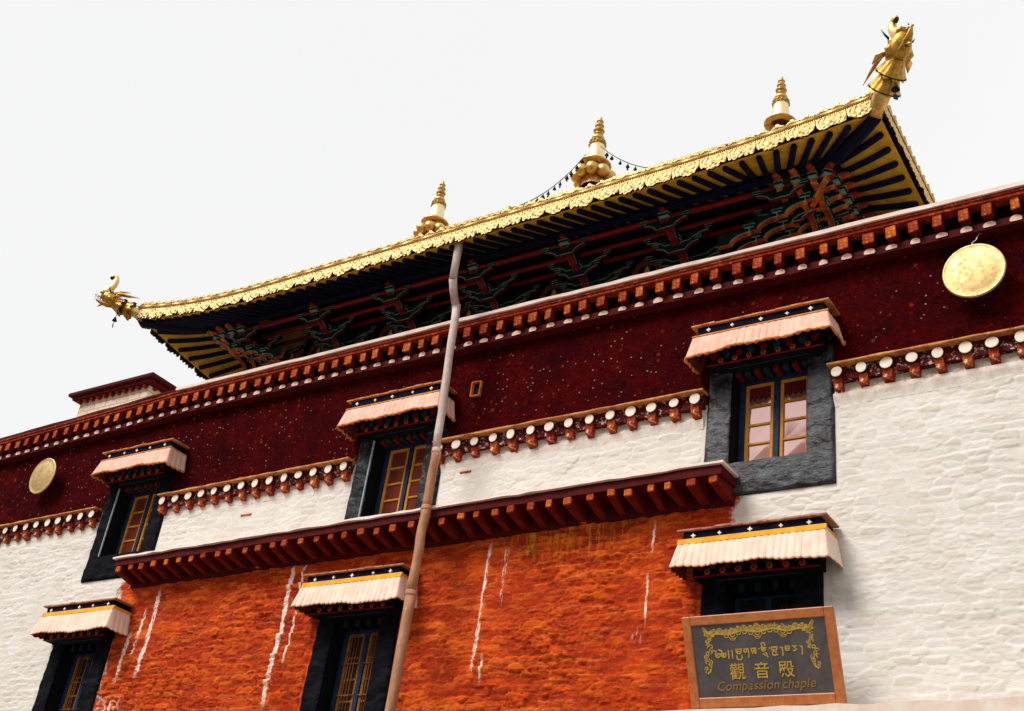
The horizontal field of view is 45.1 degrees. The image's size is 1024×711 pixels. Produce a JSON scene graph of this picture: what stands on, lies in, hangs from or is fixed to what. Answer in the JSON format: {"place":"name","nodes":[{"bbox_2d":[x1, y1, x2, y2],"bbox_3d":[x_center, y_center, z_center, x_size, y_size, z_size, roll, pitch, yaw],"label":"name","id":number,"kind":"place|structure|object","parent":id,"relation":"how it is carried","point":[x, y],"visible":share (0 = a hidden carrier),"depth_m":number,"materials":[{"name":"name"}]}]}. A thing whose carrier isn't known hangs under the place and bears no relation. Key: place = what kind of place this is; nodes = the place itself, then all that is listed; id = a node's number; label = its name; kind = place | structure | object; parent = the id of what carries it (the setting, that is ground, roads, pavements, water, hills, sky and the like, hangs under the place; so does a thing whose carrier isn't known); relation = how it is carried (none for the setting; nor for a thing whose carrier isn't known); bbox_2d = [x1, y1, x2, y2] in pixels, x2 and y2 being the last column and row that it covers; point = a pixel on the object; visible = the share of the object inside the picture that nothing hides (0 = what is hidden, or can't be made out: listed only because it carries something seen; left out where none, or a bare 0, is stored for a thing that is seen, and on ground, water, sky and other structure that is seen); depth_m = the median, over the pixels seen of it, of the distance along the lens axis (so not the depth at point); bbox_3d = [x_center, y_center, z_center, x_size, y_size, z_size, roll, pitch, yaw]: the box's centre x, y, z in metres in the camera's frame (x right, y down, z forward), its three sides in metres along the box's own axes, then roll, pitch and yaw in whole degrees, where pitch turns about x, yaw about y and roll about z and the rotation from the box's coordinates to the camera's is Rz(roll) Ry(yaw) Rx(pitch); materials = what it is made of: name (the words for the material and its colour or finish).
{"place":"outdoors","nodes":[
{"label":"outdoors","id":0,"kind":"place"},
{"bbox_2d":[0,0,1023,437],"label":"sky","id":1,"kind":"structure","parent":0,"point":[173,149],"materials":[{"name":"white"}]},
{"label":"ground","id":2,"kind":"structure","parent":0,"visible":0},
{"bbox_2d":[0,180,1023,710],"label":"temple building","id":3,"kind":"structure","parent":2,"relation":"on","point":[602,444],"depth_m":16.79,"materials":[{"name":"paint"}]},
{"bbox_2d":[29,458,56,493],"bbox_3d":[-9.074,2.395,24.081,0.750,0.750,0.272,-12,-36,32],"label":"gilded plate","id":4,"kind":"object","parent":3,"relation":"attached to","point":[42,477],"visible":1,"depth_m":23.96,"materials":[{"name":"gold metal"}]},
{"bbox_2d":[31,627,115,710],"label":"window","id":5,"kind":"structure","parent":3,"relation":"in","point":[72,676],"depth_m":21.04,"materials":[{"name":"black paint"}]},
{"bbox_2d":[30,597,133,639],"bbox_3d":[-7.331,4.516,21.050,2.034,0.608,0.490,-12,-36,32],"label":"awning","id":6,"kind":"object","parent":3,"relation":"attached to","point":[113,614],"visible":1,"depth_m":20.79,"materials":[{"name":"fabric"}]},
{"bbox_2d":[68,372,176,416],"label":"rooftop block","id":7,"kind":"structure","parent":3,"relation":"on","point":[108,395],"depth_m":30.35,"materials":[{"name":"paint"}]},
{"bbox_2d":[81,463,176,582],"bbox_3d":[-6.798,2.943,22.142,1.770,2.260,0.600,-12,-36,32],"label":"window","id":8,"kind":"structure","parent":3,"relation":"in","point":[131,522],"depth_m":22.31,"materials":[{"name":"black paint"}]},
{"bbox_2d":[91,438,189,486],"bbox_3d":[-6.756,1.931,22.399,2.071,0.584,0.512,-12,-36,32],"label":"awning","id":9,"kind":"object","parent":3,"relation":"attached to","point":[171,452],"visible":0.99,"depth_m":22.15,"materials":[{"name":"fabric"}]},
{"bbox_2d":[299,598,403,710],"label":"window","id":10,"kind":"structure","parent":3,"relation":"in","point":[350,666],"depth_m":17.75,"materials":[{"name":"black paint"}]},
{"bbox_2d":[291,563,420,616],"bbox_3d":[-2.267,3.406,17.863,2.035,0.608,0.490,-12,-36,32],"label":"awning","id":11,"kind":"object","parent":3,"relation":"attached to","point":[371,584],"visible":0.95,"depth_m":17.68,"materials":[{"name":"fabric"}]},
{"bbox_2d":[336,380,456,441],"bbox_3d":[-1.805,0.847,19.283,2.079,0.584,0.514,-12,-36,32],"label":"awning","id":12,"kind":"object","parent":3,"relation":"attached to","point":[396,402],"visible":0.99,"depth_m":19.15,"materials":[{"name":"fabric"}]},
{"bbox_2d":[344,406,448,519],"bbox_3d":[-1.764,1.840,18.974,1.767,2.260,0.600,-12,-36,32],"label":"window","id":13,"kind":"structure","parent":3,"relation":"in","point":[390,476],"depth_m":19.23,"materials":[{"name":"black paint"}]},
{"bbox_2d":[385,241,463,710],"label":"drainpipe","id":14,"kind":"object","parent":3,"relation":"attached to","point":[402,641],"visible":1,"depth_m":17.40,"materials":[{"name":"metal"}]},
{"bbox_2d":[135,91,935,379],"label":"gilded roof","id":15,"kind":"structure","parent":3,"relation":"on","point":[849,161],"depth_m":19.44,"materials":[{"name":"gold metal"}]},
{"bbox_2d":[94,274,142,327],"bbox_3d":[-7.446,-1.018,23.572,1.052,1.135,0.435,12,-30,-7],"label":"dragon head ornament","id":16,"kind":"object","parent":15,"relation":"attached to","point":[116,302],"visible":1,"depth_m":23.45,"materials":[{"name":"gold metal"}]},
{"bbox_2d":[413,181,448,236],"bbox_3d":[-1.641,-3.155,27.139,0.849,1.725,0.848,-12,-36,32],"label":"roof finial","id":17,"kind":"object","parent":15,"relation":"on","point":[434,220],"visible":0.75,"depth_m":26.82,"materials":[{"name":"gold metal"}]},
{"bbox_2d":[570,117,615,187],"bbox_3d":[1.727,-4.148,25.199,0.925,1.879,0.923,-12,-36,32],"label":"roof finial","id":18,"kind":"object","parent":15,"relation":"on","point":[595,166],"visible":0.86,"depth_m":24.77,"materials":[{"name":"gold metal"}]},
{"bbox_2d":[512,154,585,207],"bbox_3d":[0.737,-3.180,22.106,0.083,4.760,4.378,0,-31,14],"label":"bell string","id":19,"kind":"object","parent":18,"relation":"hanging from","point":[576,167],"visible":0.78,"depth_m":22.67,"materials":[{"name":"metal"}]},
{"bbox_2d":[600,146,648,170],"bbox_3d":[2.549,-3.598,20.980,0.083,4.912,6.640,16,-31,-13],"label":"bell string","id":20,"kind":"object","parent":18,"relation":"hanging from","point":[619,163],"visible":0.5,"depth_m":23.12,"materials":[{"name":"metal"}]},
{"bbox_2d":[764,77,795,130],"bbox_3d":[5.020,-4.746,23.031,0.607,1.212,0.607,-12,-36,32],"label":"roof finial","id":21,"kind":"object","parent":15,"relation":"on","point":[780,115],"visible":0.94,"depth_m":22.86,"materials":[{"name":"gold metal"}]},
{"bbox_2d":[863,15,914,118],"bbox_3d":[4.871,-3.761,15.846,0.513,1.391,1.131,12,-30,-7],"label":"dragon head ornament","id":22,"kind":"object","parent":15,"relation":"attached to","point":[898,55],"visible":1,"depth_m":15.67,"materials":[{"name":"gold metal"}]},
{"bbox_2d":[669,512,842,580],"bbox_3d":[2.864,2.283,14.632,2.036,0.612,0.490,-12,-36,32],"label":"awning","id":23,"kind":"object","parent":3,"relation":"attached to","point":[805,536],"visible":1,"depth_m":14.45,"materials":[{"name":"fabric"}]},
{"bbox_2d":[692,557,825,708],"bbox_3d":[2.889,3.320,14.317,1.600,2.330,0.570,-12,-36,32],"label":"window","id":24,"kind":"structure","parent":3,"relation":"in","point":[759,584],"depth_m":14.64,"materials":[{"name":"black paint"}]},
{"bbox_2d":[682,606,846,708],"bbox_3d":[2.760,3.359,13.680,1.800,1.020,0.060,-12,-13,32],"label":"chapel sign","id":25,"kind":"object","parent":3,"relation":"attached to","point":[772,658],"visible":0.99,"depth_m":13.64,"materials":[{"name":"brown wood"}]},
{"bbox_2d":[684,297,845,373],"bbox_3d":[3.265,-0.262,16.091,2.079,0.589,0.514,-12,-36,32],"label":"awning","id":26,"kind":"object","parent":3,"relation":"attached to","point":[775,324],"visible":1,"depth_m":15.96,"materials":[{"name":"fabric"}]},
{"bbox_2d":[704,327,835,496],"bbox_3d":[3.296,0.731,15.789,1.765,2.260,0.600,-12,-36,32],"label":"window","id":27,"kind":"structure","parent":3,"relation":"in","point":[776,432],"depth_m":15.88,"materials":[{"name":"grey stone"}]},
{"bbox_2d":[942,234,1006,297],"bbox_3d":[5.637,-1.091,15.006,0.750,1.025,0.272,-12,-36,32],"label":"gilded plate","id":28,"kind":"object","parent":3,"relation":"attached to","point":[974,270],"visible":1,"depth_m":14.84,"materials":[{"name":"gold metal"}]}
]}

